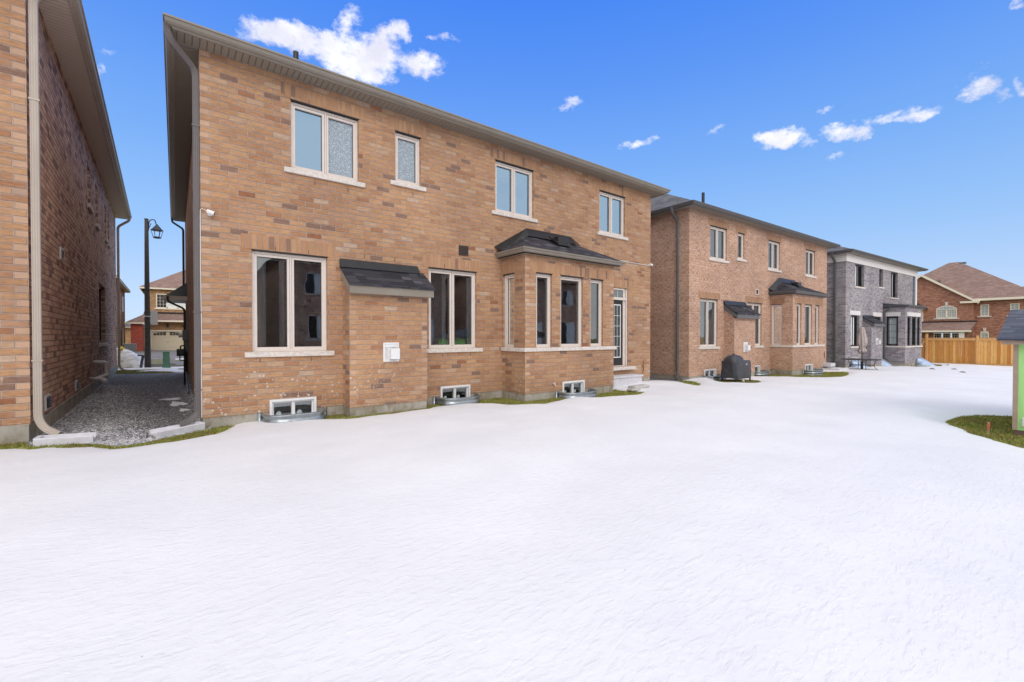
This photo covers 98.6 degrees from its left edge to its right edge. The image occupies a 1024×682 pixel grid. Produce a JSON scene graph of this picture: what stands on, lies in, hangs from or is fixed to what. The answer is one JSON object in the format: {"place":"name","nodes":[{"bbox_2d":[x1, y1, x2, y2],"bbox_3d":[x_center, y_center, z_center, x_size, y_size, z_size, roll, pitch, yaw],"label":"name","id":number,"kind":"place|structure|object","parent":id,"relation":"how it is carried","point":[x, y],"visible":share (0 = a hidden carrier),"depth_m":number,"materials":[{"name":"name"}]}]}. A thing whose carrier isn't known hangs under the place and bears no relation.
{"place":"outdoors","nodes":[
{"label":"outdoors","id":0,"kind":"place"},
{"bbox_2d":[124,343,136,353],"bbox_3d":[-25.069,0.667,28.929,0.600,1.000,0.500,0,1,-37],"label":"utility cabinet","id":1,"kind":"object","parent":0,"point":[132,347],"visible":0.49,"depth_m":28.80,"materials":[{"name":"metal"}]},
{"bbox_2d":[137,350,183,358],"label":"driveway","id":2,"kind":"structure","parent":0,"point":[159,353],"depth_m":37.23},
{"bbox_2d":[170,361,183,364],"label":"road","id":3,"kind":"structure","parent":0,"point":[178,362],"depth_m":25.87,"materials":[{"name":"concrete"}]},
{"bbox_2d":[0,338,1023,449],"bbox_3d":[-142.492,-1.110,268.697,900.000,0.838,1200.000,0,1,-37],"label":"ground","id":4,"kind":"structure","parent":0,"point":[994,439],"depth_m":8.12,"materials":[{"name":"green plant"}]},
{"bbox_2d":[0,0,131,443],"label":"brick house","id":5,"kind":"structure","parent":4,"relation":"on","point":[64,203],"depth_m":7.51,"materials":[{"name":"brick"}]},
{"bbox_2d":[87,203,93,213],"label":"window","id":6,"kind":"structure","parent":5,"relation":"in","point":[89,206],"depth_m":11.64,"materials":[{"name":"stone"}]},
{"bbox_2d":[95,223,100,230],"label":"window","id":7,"kind":"structure","parent":5,"relation":"in","point":[97,226],"depth_m":12.98,"materials":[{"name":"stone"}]},
{"bbox_2d":[99,287,107,346],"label":"window","id":8,"kind":"structure","parent":5,"relation":"in","point":[100,344],"depth_m":14.84,"materials":[{"name":"glass"}]},
{"bbox_2d":[27,373,212,446],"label":"gravel","id":9,"kind":"structure","parent":4,"relation":"on","point":[171,382],"depth_m":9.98,"materials":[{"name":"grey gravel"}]},
{"bbox_2d":[33,432,96,446],"bbox_3d":[-6.325,1.388,6.247,0.600,0.130,0.320,0,1,-36],"label":"splash block","id":10,"kind":"object","parent":9,"relation":"on","point":[59,439],"depth_m":6.18,"materials":[{"name":"white concrete"}]},
{"bbox_2d":[159,397,179,399],"bbox_3d":[-8.333,1.434,10.805,0.599,0.063,0.682,0,1,5],"label":"snow patch","id":11,"kind":"object","parent":9,"relation":"on","point":[170,398],"visible":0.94,"depth_m":10.68,"materials":[{"name":"white snow"}]},
{"bbox_2d":[149,421,204,436],"bbox_3d":[-5.362,1.416,7.077,0.320,0.130,0.660,0,1,29],"label":"splash block","id":12,"kind":"object","parent":9,"relation":"on","point":[177,429],"depth_m":7.00,"materials":[{"name":"white concrete"}]},
{"bbox_2d":[169,401,186,405],"bbox_3d":[-7.651,1.446,10.085,0.452,0.064,1.310,0,1,-37],"label":"snow patch","id":13,"kind":"object","parent":9,"relation":"on","point":[174,403],"visible":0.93,"depth_m":9.98,"materials":[{"name":"white snow"}]},
{"bbox_2d":[116,275,129,347],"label":"brick house","id":14,"kind":"structure","parent":4,"relation":"on","point":[124,289],"depth_m":45.65,"materials":[{"name":"brown brick"}]},
{"bbox_2d":[122,328,123,345],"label":"window","id":15,"kind":"structure","parent":14,"relation":"in","point":[122,328],"depth_m":47.24,"materials":[{"name":"glass"}]},
{"bbox_2d":[125,324,130,343],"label":"brick house","id":16,"kind":"structure","parent":4,"relation":"on","point":[127,333],"depth_m":61.90,"materials":[{"name":"grey brick"}]},
{"bbox_2d":[117,348,143,367],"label":"snow bank","id":17,"kind":"structure","parent":4,"relation":"on","point":[130,359],"depth_m":20.84,"materials":[{"name":"white snow"}]},
{"bbox_2d":[124,314,143,350],"bbox_3d":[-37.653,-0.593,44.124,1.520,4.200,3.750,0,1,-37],"label":"brick house","id":18,"kind":"structure","parent":4,"relation":"on","point":[137,330],"depth_m":43.10,"materials":[{"name":"brown brick"}]},
{"bbox_2d":[137,355,145,367],"bbox_3d":[-17.108,0.966,20.290,0.320,0.640,0.040,10,-5,-37],"label":"marker post","id":19,"kind":"object","parent":4,"relation":"on","point":[142,360],"visible":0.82,"depth_m":20.29,"materials":[{"name":"grey metal"}]},
{"bbox_2d":[118,367,176,369],"bbox_3d":[-16.854,1.263,19.790,3.017,0.114,0.822,0,1,-37],"label":"snow patch","id":20,"kind":"object","parent":4,"relation":"on","point":[156,368],"visible":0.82,"depth_m":19.84,"materials":[{"name":"white snow"}]},
{"bbox_2d":[143,218,162,367],"bbox_3d":[-16.782,-2.102,20.631,0.755,7.190,0.416,0,1,-37],"label":"street lamp","id":21,"kind":"object","parent":4,"relation":"on","point":[151,315],"visible":0.99,"depth_m":20.42,"materials":[{"name":"metal"}]},
{"bbox_2d":[137,369,183,371],"bbox_3d":[-15.586,1.312,19.496,2.238,0.086,1.305,0,1,-37],"label":"snow patch","id":22,"kind":"object","parent":4,"relation":"on","point":[165,370],"visible":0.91,"depth_m":19.34,"materials":[{"name":"white snow"}]},
{"bbox_2d":[139,271,185,349],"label":"garage house","id":23,"kind":"structure","parent":4,"relation":"on","point":[170,317],"depth_m":47.18,"materials":[{"name":"brick"}]},
{"bbox_2d":[150,330,182,349],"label":"garage door","id":24,"kind":"structure","parent":23,"relation":"in","point":[165,340],"depth_m":47.30,"materials":[{"name":"paint"}]},
{"bbox_2d":[154,294,185,309],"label":"window","id":25,"kind":"structure","parent":23,"relation":"in","point":[160,304],"depth_m":47.09,"materials":[{"name":"glass"}]},
{"bbox_2d":[162,351,170,367],"bbox_3d":[-16.062,0.951,20.460,0.320,0.940,0.260,0,1,-37],"label":"utility pedestal","id":26,"kind":"object","parent":4,"relation":"on","point":[166,360],"visible":0.77,"depth_m":20.38,"materials":[{"name":"green metal"}]},
{"bbox_2d":[151,363,183,366],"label":"kerb","id":27,"kind":"structure","parent":4,"relation":"on","point":[160,365],"depth_m":21.84,"materials":[{"name":"concrete"}]},
{"bbox_2d":[151,358,183,361],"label":"kerb","id":28,"kind":"structure","parent":4,"relation":"on","point":[159,359],"depth_m":26.59,"materials":[{"name":"concrete"}]},
{"bbox_2d":[162,12,670,427],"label":"brick house","id":29,"kind":"structure","parent":4,"relation":"on","point":[351,247],"depth_m":9.27,"materials":[{"name":"brick"}]},
{"bbox_2d":[241,233,334,357],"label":"window","id":30,"kind":"structure","parent":29,"relation":"in","point":[289,282],"depth_m":8.44,"materials":[{"name":"clear glass"}]},
{"bbox_2d":[269,396,316,414],"bbox_3d":[-4.241,1.288,8.448,0.800,0.435,0.530,0,1,-37],"label":"basement window","id":31,"kind":"structure","parent":29,"relation":"in","point":[292,405],"depth_m":8.48,"materials":[{"name":"white plastic"}]},
{"bbox_2d":[281,82,365,187],"bbox_3d":[-3.649,-3.947,8.599,1.555,1.632,0.175,0,1,-37],"label":"window","id":32,"kind":"structure","parent":29,"relation":"in","point":[324,145],"depth_m":8.60,"materials":[{"name":"clear glass"}]},
{"bbox_2d":[388,116,425,191],"bbox_3d":[-2.297,-4.051,9.632,0.890,1.437,0.175,0,1,-37],"label":"window","id":33,"kind":"structure","parent":29,"relation":"in","point":[406,147],"depth_m":9.67,"materials":[{"name":"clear glass"}]},
{"bbox_2d":[431,334,463,348],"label":"window","id":34,"kind":"structure","parent":29,"relation":"in","point":[438,339],"depth_m":10.74,"materials":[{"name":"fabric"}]},
{"bbox_2d":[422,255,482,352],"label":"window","id":35,"kind":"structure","parent":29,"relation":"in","point":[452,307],"depth_m":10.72,"materials":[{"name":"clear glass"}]},
{"bbox_2d":[440,384,469,397],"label":"basement window","id":36,"kind":"structure","parent":29,"relation":"in","point":[458,391],"depth_m":10.39,"materials":[{"name":"white plastic"}]},
{"bbox_2d":[490,147,537,222],"bbox_3d":[0.047,-3.989,11.425,1.550,1.642,0.175,0,1,-37],"label":"window","id":37,"kind":"structure","parent":29,"relation":"in","point":[513,185],"depth_m":11.44,"materials":[{"name":"glass"}]},
{"bbox_2d":[503,273,541,347],"bbox_3d":[0.393,-0.757,11.326,1.227,1.870,0.490,0,1,-37],"label":"window","id":38,"kind":"structure","parent":29,"relation":"in","point":[509,279],"depth_m":11.12,"materials":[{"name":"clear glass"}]},
{"bbox_2d":[536,272,552,347],"bbox_3d":[0.422,-0.756,11.303,0.555,1.870,1.242,0,1,-37],"label":"window","id":39,"kind":"structure","parent":29,"relation":"in","point":[545,278],"depth_m":11.00,"materials":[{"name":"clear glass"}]},
{"bbox_2d":[560,275,583,346],"bbox_3d":[1.185,-0.763,11.886,0.855,1.870,1.242,0,1,-37],"label":"window","id":40,"kind":"structure","parent":29,"relation":"in","point":[570,285],"depth_m":11.99,"materials":[{"name":"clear glass"}]},
{"bbox_2d":[562,380,584,392],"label":"basement window","id":41,"kind":"structure","parent":29,"relation":"in","point":[578,386],"depth_m":11.48,"materials":[{"name":"white plastic"}]},
{"bbox_2d":[590,278,602,346],"bbox_3d":[1.940,-0.769,12.463,0.545,1.870,1.242,0,1,-37],"label":"window","id":42,"kind":"structure","parent":29,"relation":"in","point":[595,327],"depth_m":12.34,"materials":[{"name":"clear glass"}]},
{"bbox_2d":[596,180,627,240],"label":"window","id":43,"kind":"structure","parent":29,"relation":"in","point":[611,207],"depth_m":14.10,"materials":[{"name":"glass"}]},
{"bbox_2d":[0,363,1023,681],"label":"snow","id":44,"kind":"structure","parent":4,"relation":"on","point":[860,525],"depth_m":3.15,"materials":[{"name":"white snow"}]},
{"bbox_2d":[627,388,640,390],"bbox_3d":[3.484,1.389,12.599,0.420,0.060,0.200,0,1,-37],"label":"paving stone","id":45,"kind":"object","parent":44,"relation":"on","point":[633,389],"visible":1,"depth_m":12.52,"materials":[{"name":"concrete"}]},
{"bbox_2d":[628,384,649,387],"bbox_3d":[3.761,1.347,13.043,0.700,0.075,0.270,0,1,-37],"label":"paving stone","id":46,"kind":"object","parent":44,"relation":"on","point":[639,386],"visible":0.89,"depth_m":12.96,"materials":[{"name":"concrete"}]},
{"bbox_2d":[857,327,867,368],"bbox_3d":[18.638,0.393,23.441,0.452,2.290,0.446,0,1,-37],"label":"parasol","id":47,"kind":"object","parent":44,"relation":"on","point":[862,340],"visible":0.95,"depth_m":23.35,"materials":[{"name":"beige fabric"}]},
{"bbox_2d":[843,358,881,369],"bbox_3d":[18.644,1.252,23.459,1.640,0.592,1.640,0,1,-37],"label":"patio table","id":48,"kind":"object","parent":44,"relation":"on","point":[858,364],"visible":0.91,"depth_m":23.08,"materials":[{"name":"black metal"}]},
{"bbox_2d":[916,357,936,365],"bbox_3d":[26.726,1.354,28.321,1.340,0.540,0.823,0,1,-34],"label":"window well cover","id":49,"kind":"object","parent":44,"relation":"on","point":[920,361],"depth_m":28.16,"materials":[{"name":"clear plastic"}]},
{"bbox_2d":[613,374,643,387],"bbox_3d":[3.461,1.287,13.723,1.450,0.440,0.475,0,1,-37],"label":"door step","id":50,"kind":"object","parent":4,"relation":"on","point":[622,379],"depth_m":13.54,"materials":[{"name":"white concrete"}]},
{"bbox_2d":[650,377,682,380],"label":"gravel","id":51,"kind":"structure","parent":4,"relation":"on","point":[654,378],"depth_m":16.63,"materials":[{"name":"stone"}]},
{"bbox_2d":[721,353,750,381],"bbox_3d":[8.193,0.967,16.101,1.203,1.054,0.634,0,1,-35],"label":"barbecue","id":52,"kind":"object","parent":4,"relation":"on","point":[735,367],"visible":0.96,"depth_m":15.78,"materials":[{"name":"black fabric"}]},
{"bbox_2d":[650,192,840,379],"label":"brick house","id":53,"kind":"structure","parent":4,"relation":"on","point":[724,283],"depth_m":17.68,"materials":[{"name":"brick"}]},
{"bbox_2d":[698,291,719,348],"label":"window","id":54,"kind":"structure","parent":53,"relation":"in","point":[707,299],"depth_m":17.07,"materials":[{"name":"clear glass"}]},
{"bbox_2d":[704,369,715,375],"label":"basement window","id":55,"kind":"structure","parent":53,"relation":"in","point":[707,372],"depth_m":17.09,"materials":[{"name":"white plastic"}]},
{"bbox_2d":[708,218,728,263],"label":"window","id":56,"kind":"structure","parent":53,"relation":"in","point":[717,235],"depth_m":17.40,"materials":[{"name":"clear glass"}]},
{"bbox_2d":[736,225,746,261],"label":"window","id":57,"kind":"structure","parent":53,"relation":"in","point":[741,230],"depth_m":18.49,"materials":[{"name":"clear glass"}]},
{"bbox_2d":[746,296,763,347],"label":"window","id":58,"kind":"structure","parent":53,"relation":"in","point":[754,303],"depth_m":19.35,"materials":[{"name":"clear glass"}]},
{"bbox_2d":[755,365,759,371],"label":"basement window","id":59,"kind":"structure","parent":53,"relation":"in","point":[757,368],"depth_m":19.27,"materials":[{"name":"white plastic"}]},
{"bbox_2d":[767,234,781,272],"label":"window","id":60,"kind":"structure","parent":53,"relation":"in","point":[773,248],"depth_m":20.11,"materials":[{"name":"clear glass"}]},
{"bbox_2d":[772,304,781,344],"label":"window","id":61,"kind":"structure","parent":53,"relation":"in","point":[776,308],"depth_m":19.71,"materials":[{"name":"beige glass"}]},
{"bbox_2d":[781,303,799,344],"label":"window","id":62,"kind":"structure","parent":53,"relation":"in","point":[798,305],"depth_m":19.61,"materials":[{"name":"clear glass"}]},
{"bbox_2d":[805,304,810,344],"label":"window","id":63,"kind":"structure","parent":53,"relation":"in","point":[807,307],"depth_m":20.28,"materials":[{"name":"clear glass"}]},
{"bbox_2d":[804,364,812,369],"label":"basement window","id":64,"kind":"structure","parent":53,"relation":"in","point":[807,366],"depth_m":20.17,"materials":[{"name":"white plastic"}]},
{"bbox_2d":[805,244,816,277],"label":"window","id":65,"kind":"structure","parent":53,"relation":"in","point":[810,249],"depth_m":22.34,"materials":[{"name":"clear glass"}]},
{"bbox_2d":[815,305,818,344],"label":"window","id":66,"kind":"structure","parent":53,"relation":"in","point":[816,306],"depth_m":20.70,"materials":[{"name":"clear glass"}]},
{"bbox_2d":[822,363,848,370],"bbox_3d":[16.815,1.384,22.960,1.400,0.480,0.850,0,1,-35],"label":"door step","id":67,"kind":"object","parent":4,"relation":"on","point":[828,366],"depth_m":22.71,"materials":[{"name":"white concrete"}]},
{"bbox_2d":[851,360,867,367],"bbox_3d":[20.073,1.339,25.261,1.340,0.460,0.624,0,1,-34],"label":"window well cover","id":68,"kind":"object","parent":4,"relation":"on","point":[854,361],"depth_m":25.14,"materials":[{"name":"clear plastic"}]},
{"bbox_2d":[826,246,928,367],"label":"brick house","id":69,"kind":"structure","parent":4,"relation":"on","point":[874,295],"depth_m":26.43,"materials":[{"name":"brick"}]},
{"bbox_2d":[850,310,859,347],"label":"window","id":70,"kind":"structure","parent":69,"relation":"in","point":[853,314],"depth_m":25.76,"materials":[{"name":"clear glass"}]},
{"bbox_2d":[854,264,865,288],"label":"window","id":71,"kind":"structure","parent":69,"relation":"in","point":[858,269],"depth_m":26.14,"materials":[{"name":"clear glass"}]},
{"bbox_2d":[873,312,881,319],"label":"window","id":72,"kind":"structure","parent":69,"relation":"in","point":[877,314],"depth_m":27.50,"materials":[{"name":"white glass"}]},
{"bbox_2d":[880,272,898,299],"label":"window","id":73,"kind":"structure","parent":69,"relation":"in","point":[893,275],"depth_m":29.39,"materials":[{"name":"clear glass"}]},
{"bbox_2d":[886,316,897,345],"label":"window","id":74,"kind":"structure","parent":69,"relation":"in","point":[892,321],"depth_m":27.82,"materials":[{"name":"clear glass"}]},
{"bbox_2d":[896,316,910,345],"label":"window","id":75,"kind":"structure","parent":69,"relation":"in","point":[908,317],"depth_m":27.78,"materials":[{"name":"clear glass"}]},
{"bbox_2d":[911,316,914,345],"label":"window","id":76,"kind":"structure","parent":69,"relation":"in","point":[913,318],"depth_m":28.41,"materials":[{"name":"black glass"}]},
{"bbox_2d":[913,276,914,304],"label":"corner window","id":77,"kind":"structure","parent":69,"relation":"in","point":[913,276],"depth_m":31.11,"materials":[{"name":"glass"}]},
{"bbox_2d":[917,317,918,345],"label":"window","id":78,"kind":"structure","parent":69,"relation":"in","point":[917,317],"depth_m":28.80,"materials":[{"name":"black glass"}]},
{"bbox_2d":[881,359,892,366],"bbox_3d":[23.002,1.322,27.103,1.240,0.540,0.774,0,1,-34],"label":"window well cover","id":79,"kind":"object","parent":4,"relation":"on","point":[885,363],"depth_m":26.86,"materials":[{"name":"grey plastic"}]},
{"bbox_2d":[921,334,1012,365],"bbox_3d":[36.508,0.674,23.553,0.175,2.225,22.940,0,1,-37],"label":"fence","id":80,"kind":"object","parent":4,"relation":"on","point":[956,350],"visible":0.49,"depth_m":30.32,"materials":[{"name":"brown wood"}]},
{"bbox_2d":[917,262,1023,356],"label":"brick house","id":81,"kind":"structure","parent":4,"relation":"on","point":[960,299],"depth_m":49.71,"materials":[{"name":"brown brick"}]},
{"bbox_2d":[934,333,941,337],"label":"window","id":82,"kind":"structure","parent":81,"relation":"in","point":[936,335],"depth_m":50.88,"materials":[{"name":"white glass"}]},
{"bbox_2d":[933,302,958,318],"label":"window","id":83,"kind":"structure","parent":81,"relation":"in","point":[943,312],"depth_m":50.28,"materials":[{"name":"glass"}]},
{"bbox_2d":[943,333,950,337],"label":"window","id":84,"kind":"structure","parent":81,"relation":"in","point":[945,335],"depth_m":50.29,"materials":[{"name":"white glass"}]},
{"bbox_2d":[952,333,958,337],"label":"window","id":85,"kind":"structure","parent":81,"relation":"in","point":[954,335],"depth_m":49.77,"materials":[{"name":"white glass"}]},
{"bbox_2d":[977,304,991,316],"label":"window","id":86,"kind":"structure","parent":81,"relation":"in","point":[984,309],"depth_m":48.38,"materials":[{"name":"glass"}]},
{"bbox_2d":[980,328,988,337],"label":"window","id":87,"kind":"structure","parent":81,"relation":"in","point":[984,334],"depth_m":48.36,"materials":[{"name":"glass"}]},
{"bbox_2d":[1006,303,1019,316],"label":"window","id":88,"kind":"structure","parent":81,"relation":"in","point":[1014,306],"depth_m":46.61,"materials":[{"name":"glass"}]},
{"bbox_2d":[987,422,989,432],"bbox_3d":[7.841,1.447,7.245,0.030,0.230,0.030,0,1,-37],"label":"marker stake","id":89,"kind":"object","parent":4,"relation":"on","point":[988,426],"visible":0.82,"depth_m":7.24,"materials":[{"name":"plastic"}]},
{"bbox_2d":[996,309,1023,435],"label":"shed","id":90,"kind":"structure","parent":4,"relation":"on","point":[1011,331],"depth_m":7.04,"materials":[{"name":"green"}]},
{"bbox_2d":[82,0,1023,337],"label":"sky","id":91,"kind":"structure","parent":0,"point":[892,129],"materials":[{"name":"blue"}]}
]}

